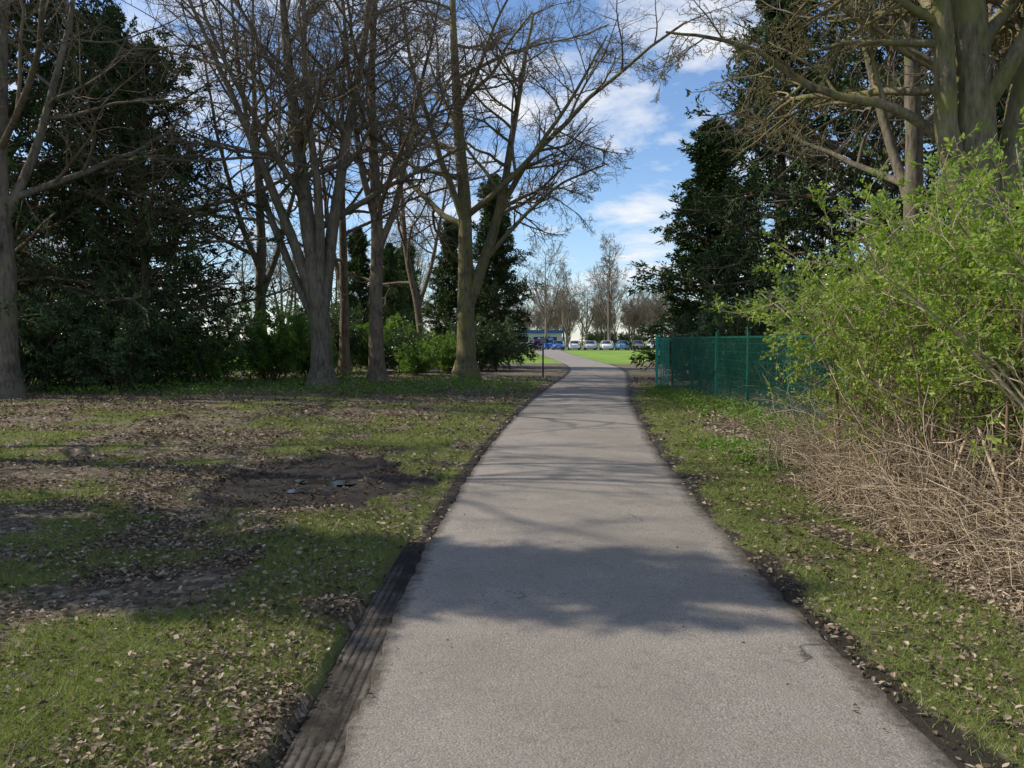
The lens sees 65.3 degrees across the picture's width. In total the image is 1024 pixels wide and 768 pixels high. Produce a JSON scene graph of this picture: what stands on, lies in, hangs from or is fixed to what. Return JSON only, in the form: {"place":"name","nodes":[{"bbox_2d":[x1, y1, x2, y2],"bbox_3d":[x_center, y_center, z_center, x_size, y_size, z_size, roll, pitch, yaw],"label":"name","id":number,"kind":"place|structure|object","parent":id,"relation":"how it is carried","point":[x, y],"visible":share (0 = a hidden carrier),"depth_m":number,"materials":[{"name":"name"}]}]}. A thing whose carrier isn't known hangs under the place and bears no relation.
{"place":"outdoors","nodes":[
{"label":"outdoors","id":0,"kind":"place"},
{"bbox_2d":[8,0,999,340],"label":"sky","id":1,"kind":"structure","parent":0,"point":[629,208],"materials":[{"name":"blue"}]},
{"bbox_2d":[0,341,1023,767],"bbox_3d":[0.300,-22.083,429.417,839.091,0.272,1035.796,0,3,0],"label":"ground","id":2,"kind":"structure","parent":0,"point":[622,361],"depth_m":6.13,"materials":[{"name":"green plant"}]},
{"bbox_2d":[0,0,55,73],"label":"bare tree","id":3,"kind":"object","parent":2,"relation":"on","point":[24,30],"visible":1,"depth_m":13.54,"materials":[{"name":"brown plant"}]},
{"bbox_2d":[17,288,83,384],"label":"evergreen shrub","id":4,"kind":"object","parent":2,"relation":"on","point":[36,298],"visible":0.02,"depth_m":25.45,"materials":[{"name":"green plant"}]},
{"bbox_2d":[18,290,104,392],"bbox_3d":[-14.730,-1.248,23.619,4.795,3.136,4.301,2,4,33],"label":"evergreen shrub","id":5,"kind":"object","parent":2,"relation":"on","point":[31,366],"visible":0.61,"depth_m":23.52,"materials":[{"name":"green plant"}]},
{"bbox_2d":[0,0,214,386],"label":"yew tree","id":6,"kind":"object","parent":2,"relation":"on","point":[36,225],"visible":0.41,"depth_m":25.18,"materials":[{"name":"green plant"}]},
{"bbox_2d":[19,288,198,391],"bbox_3d":[-12.143,-1.345,24.363,5.048,3.302,4.527,-1,3,-25],"label":"evergreen shrub","id":7,"kind":"object","parent":2,"relation":"on","point":[117,352],"visible":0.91,"depth_m":24.06,"materials":[{"name":"green plant"}]},
{"bbox_2d":[8,0,243,370],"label":"yew tree","id":8,"kind":"object","parent":2,"relation":"on","point":[112,8],"visible":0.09,"depth_m":29.72,"materials":[{"name":"green plant"}]},
{"bbox_2d":[0,0,276,398],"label":"bare tree","id":9,"kind":"object","parent":2,"relation":"on","point":[12,383],"visible":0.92,"depth_m":21.32,"materials":[{"name":"brown plant"}]},
{"bbox_2d":[9,16,321,389],"bbox_3d":[-11.345,-5.691,25.937,12.162,12.517,10.516,2,4,31],"label":"yew tree","id":10,"kind":"object","parent":2,"relation":"on","point":[146,247],"visible":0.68,"depth_m":25.85,"materials":[{"name":"green plant"}]},
{"bbox_2d":[162,311,249,382],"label":"laurel shrub","id":11,"kind":"object","parent":2,"relation":"on","point":[216,367],"visible":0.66,"depth_m":27.59,"materials":[{"name":"green plant"}]},
{"bbox_2d":[217,300,332,380],"bbox_3d":[-9.037,-1.657,30.471,4.271,3.256,3.518,1,3,11],"label":"laurel shrub","id":12,"kind":"object","parent":2,"relation":"on","point":[281,347],"visible":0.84,"depth_m":29.95,"materials":[{"name":"green plant"}]},
{"bbox_2d":[109,0,446,376],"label":"bare tree","id":13,"kind":"object","parent":2,"relation":"on","point":[258,256],"visible":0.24,"depth_m":33.31,"materials":[{"name":"brown plant"}]},
{"bbox_2d":[64,0,502,389],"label":"bare tree","id":14,"kind":"object","parent":2,"relation":"on","point":[312,281],"visible":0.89,"depth_m":25.32,"materials":[{"name":"grey plant"}]},
{"bbox_2d":[277,325,340,377],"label":"laurel shrub","id":15,"kind":"object","parent":2,"relation":"on","point":[305,367],"visible":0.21,"depth_m":31.30,"materials":[{"name":"green plant"}]},
{"bbox_2d":[287,477,357,492],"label":"puddle","id":16,"kind":"object","parent":2,"relation":"on","point":[329,482],"visible":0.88,"depth_m":8.94,"materials":[{"name":"black liquid"}]},
{"bbox_2d":[280,299,366,370],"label":"evergreen shrub","id":17,"kind":"object","parent":2,"relation":"on","point":[334,322],"visible":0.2,"depth_m":37.46,"materials":[{"name":"green plant"}]},
{"bbox_2d":[162,0,507,384],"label":"bare tree","id":18,"kind":"object","parent":2,"relation":"on","point":[376,370],"visible":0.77,"depth_m":26.68,"materials":[{"name":"brown plant"}]},
{"bbox_2d":[277,540,427,767],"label":"ridged edging strip","id":19,"kind":"object","parent":2,"relation":"on","point":[318,740],"visible":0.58,"depth_m":3.77,"materials":[{"name":"concrete"}]},
{"bbox_2d":[204,0,538,373],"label":"bare tree","id":20,"kind":"object","parent":2,"relation":"on","point":[341,273],"visible":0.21,"depth_m":35.22,"materials":[{"name":"brown plant"}]},
{"bbox_2d":[349,312,421,370],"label":"laurel shrub","id":21,"kind":"object","parent":2,"relation":"on","point":[364,342],"visible":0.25,"depth_m":39.19,"materials":[{"name":"green plant"}]},
{"bbox_2d":[286,79,523,369],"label":"bare tree","id":22,"kind":"object","parent":2,"relation":"on","point":[417,301],"visible":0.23,"depth_m":41.63,"materials":[{"name":"brown plant"}]},
{"bbox_2d":[383,326,435,372],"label":"evergreen shrub","id":23,"kind":"object","parent":2,"relation":"on","point":[390,359],"visible":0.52,"depth_m":37.65,"materials":[{"name":"green plant"}]},
{"bbox_2d":[393,342,441,375],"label":"laurel shrub","id":24,"kind":"object","parent":2,"relation":"on","point":[413,361],"visible":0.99,"depth_m":34.29,"materials":[{"name":"green plant"}]},
{"bbox_2d":[409,215,479,359],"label":"conifer tree","id":25,"kind":"object","parent":2,"relation":"on","point":[446,300],"visible":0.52,"depth_m":46.22,"materials":[{"name":"green plant"}]},
{"bbox_2d":[414,330,476,373],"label":"laurel shrub","id":26,"kind":"object","parent":2,"relation":"on","point":[446,353],"visible":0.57,"depth_m":36.16,"materials":[{"name":"green plant"}]},
{"bbox_2d":[446,315,529,370],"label":"evergreen shrub","id":27,"kind":"object","parent":2,"relation":"on","point":[489,349],"visible":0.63,"depth_m":39.67,"materials":[{"name":"green plant"}]},
{"bbox_2d":[24,361,961,476],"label":"ground cover plants","id":28,"kind":"object","parent":2,"relation":"on","point":[658,388],"visible":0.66,"depth_m":23.05,"materials":[{"name":"green plant"}]},
{"bbox_2d":[439,171,550,366],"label":"conifer tree","id":29,"kind":"object","parent":2,"relation":"on","point":[489,297],"visible":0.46,"depth_m":44.07,"materials":[{"name":"green plant"}]},
{"bbox_2d":[155,230,841,347],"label":"distant trees","id":30,"kind":"object","parent":2,"relation":"on","point":[603,317],"visible":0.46,"depth_m":182.58,"materials":[{"name":"brown plant"}]},
{"bbox_2d":[12,7,1003,367],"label":"background woodland","id":31,"kind":"object","parent":2,"relation":"on","point":[400,299],"visible":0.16,"depth_m":57.40,"materials":[{"name":"green plant"}]},
{"bbox_2d":[0,374,1023,767],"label":"dead leaf litter","id":32,"kind":"object","parent":2,"relation":"on","point":[336,602],"visible":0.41,"depth_m":5.90,"materials":[{"name":"brown plant"}]},
{"bbox_2d":[0,396,1023,766],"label":"fallen twigs","id":33,"kind":"object","parent":2,"relation":"on","point":[350,632],"visible":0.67,"depth_m":3.90,"materials":[{"name":"brown wood"}]},
{"bbox_2d":[281,0,747,380],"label":"bare tree","id":34,"kind":"object","parent":2,"relation":"on","point":[470,280],"visible":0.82,"depth_m":30.50,"materials":[{"name":"brown plant"}]},
{"bbox_2d":[540,336,545,376],"bbox_3d":[1.280,-1.099,32.979,0.260,1.721,0.090,0,3,0],"label":"sign post","id":35,"kind":"object","parent":2,"relation":"on","point":[542,340],"visible":0.91,"depth_m":32.95,"materials":[{"name":"metal"}]},
{"bbox_2d":[529,348,655,349],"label":"car park","id":36,"kind":"structure","parent":2,"relation":"on","point":[583,349],"depth_m":133.32,"materials":[{"name":"grey asphalt"}]},
{"bbox_2d":[538,338,553,348],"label":"parked van","id":37,"kind":"object","parent":36,"relation":"on","point":[549,345],"visible":0.33,"depth_m":134.77,"materials":[{"name":"blue metal"}]},
{"bbox_2d":[552,341,564,349],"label":"parked car","id":38,"kind":"object","parent":36,"relation":"on","point":[557,345],"visible":0.98,"depth_m":129.10,"materials":[{"name":"blue paint"}]},
{"bbox_2d":[567,341,579,349],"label":"parked car","id":39,"kind":"object","parent":36,"relation":"on","point":[574,345],"visible":0.99,"depth_m":128.14,"materials":[{"name":"white paint"}]},
{"bbox_2d":[583,341,596,349],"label":"parked car","id":40,"kind":"object","parent":36,"relation":"on","point":[589,345],"visible":0.97,"depth_m":128.55,"materials":[{"name":"grey paint"}]},
{"bbox_2d":[599,341,612,349],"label":"parked car","id":41,"kind":"object","parent":36,"relation":"on","point":[606,345],"visible":0.99,"depth_m":128.35,"materials":[{"name":"white paint"}]},
{"bbox_2d":[615,341,629,349],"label":"parked car","id":42,"kind":"object","parent":36,"relation":"on","point":[620,345],"visible":0.88,"depth_m":128.15,"materials":[{"name":"blue paint"}]},
{"bbox_2d":[631,341,644,349],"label":"parked car","id":43,"kind":"object","parent":36,"relation":"on","point":[639,343],"visible":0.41,"depth_m":129.23,"materials":[{"name":"grey paint"}]},
{"bbox_2d":[648,310,718,378],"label":"evergreen shrub","id":44,"kind":"object","parent":2,"relation":"on","point":[679,326],"visible":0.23,"depth_m":29.91,"materials":[{"name":"green plant"}]},
{"bbox_2d":[624,115,796,374],"bbox_3d":[8.263,-5.588,32.730,7.262,10.737,7.983,0,3,8],"label":"conifer tree","id":45,"kind":"object","parent":2,"relation":"on","point":[709,169],"visible":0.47,"depth_m":32.08,"materials":[{"name":"green plant"}]},
{"bbox_2d":[689,285,793,385],"bbox_3d":[8.257,-1.510,24.755,5.048,3.302,4.527,-1,3,-25],"label":"evergreen shrub","id":46,"kind":"object","parent":2,"relation":"on","point":[710,305],"visible":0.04,"depth_m":24.69,"materials":[{"name":"green plant"}]},
{"bbox_2d":[698,291,794,387],"bbox_3d":[7.579,-1.307,23.911,4.074,2.971,4.543,0,3,8],"label":"evergreen shrub","id":47,"kind":"object","parent":2,"relation":"on","point":[743,325],"visible":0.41,"depth_m":23.24,"materials":[{"name":"green plant"}]},
{"bbox_2d":[642,0,901,386],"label":"conifer tree","id":48,"kind":"object","parent":2,"relation":"on","point":[735,205],"visible":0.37,"depth_m":27.09,"materials":[{"name":"green plant"}]},
{"bbox_2d":[744,262,863,405],"bbox_3d":[7.571,-1.138,18.672,5.048,3.302,4.527,-1,3,-16],"label":"evergreen shrub","id":49,"kind":"object","parent":2,"relation":"on","point":[786,288],"visible":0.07,"depth_m":17.70,"materials":[{"name":"green plant"}]},
{"bbox_2d":[771,277,869,393],"bbox_3d":[8.999,-1.260,20.903,4.527,3.302,5.048,0,3,8],"label":"evergreen shrub","id":50,"kind":"object","parent":2,"relation":"on","point":[794,300],"visible":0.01,"depth_m":21.12,"materials":[{"name":"green plant"}]},
{"bbox_2d":[639,0,1023,300],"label":"mossy tree","id":51,"kind":"object","parent":2,"relation":"on","point":[965,92],"visible":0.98,"depth_m":12.34,"materials":[{"name":"green plant"}]},
{"bbox_2d":[655,329,1018,445],"bbox_3d":[5.141,-0.210,16.381,0.580,1.800,18.540,0,3,-2],"label":"green fence","id":52,"kind":"object","parent":2,"relation":"on","point":[695,363],"visible":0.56,"depth_m":18.99,"materials":[{"name":"green metal"}]},
{"bbox_2d":[677,0,1010,313],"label":"yew tree","id":53,"kind":"object","parent":2,"relation":"on","point":[860,74],"visible":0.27,"depth_m":25.14,"materials":[{"name":"green plant"}]},
{"bbox_2d":[695,0,1022,260],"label":"bare tree","id":54,"kind":"object","parent":2,"relation":"on","point":[912,140],"visible":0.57,"depth_m":17.80,"materials":[{"name":"brown plant"}]},
{"bbox_2d":[700,107,1023,547],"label":"leafy hedge","id":55,"kind":"object","parent":2,"relation":"on","point":[969,351],"visible":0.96,"depth_m":6.43,"materials":[{"name":"plant"}]},
{"bbox_2d":[724,349,1023,628],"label":"dry bramble canes","id":56,"kind":"object","parent":2,"relation":"on","point":[894,489],"visible":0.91,"depth_m":6.43,"materials":[{"name":"beige plant"}]},
{"bbox_2d":[758,0,1023,112],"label":"bare tree","id":57,"kind":"object","parent":2,"relation":"on","point":[997,3],"visible":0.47,"depth_m":12.82,"materials":[{"name":"brown plant"}]},
{"bbox_2d":[861,233,1012,312],"bbox_3d":[9.463,-1.098,14.742,5.553,3.632,4.980,-1,3,-25],"label":"evergreen shrub","id":58,"kind":"object","parent":2,"relation":"on","point":[898,268],"depth_m":14.68,"materials":[{"name":"green plant"}]},
{"bbox_2d":[894,2,1023,273],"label":"conifer tree","id":59,"kind":"object","parent":2,"relation":"on","point":[1000,112],"visible":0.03,"depth_m":18.40,"materials":[{"name":"green plant"}]},
{"bbox_2d":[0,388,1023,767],"bbox_3d":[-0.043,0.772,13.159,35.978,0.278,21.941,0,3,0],"label":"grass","id":60,"kind":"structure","parent":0,"point":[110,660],"depth_m":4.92,"materials":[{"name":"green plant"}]},
{"bbox_2d":[512,333,561,347],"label":"walls","id":61,"kind":"structure","parent":0,"point":[557,335],"depth_m":167.69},
{"bbox_2d":[456,330,563,333],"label":"roof fascia","id":62,"kind":"structure","parent":61,"relation":"on","point":[543,331],"depth_m":167.25,"materials":[{"name":"blue metal"}]},
{"bbox_2d":[522,337,556,341],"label":"windows","id":63,"kind":"structure","parent":61,"relation":"attached to","point":[554,339],"depth_m":167.69,"materials":[{"name":"grey glass"}]},
{"bbox_2d":[338,350,957,767],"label":"tarmac path","id":64,"kind":"structure","parent":0,"point":[590,580],"depth_m":4.19,"materials":[{"name":"grey asphalt"}]}
]}

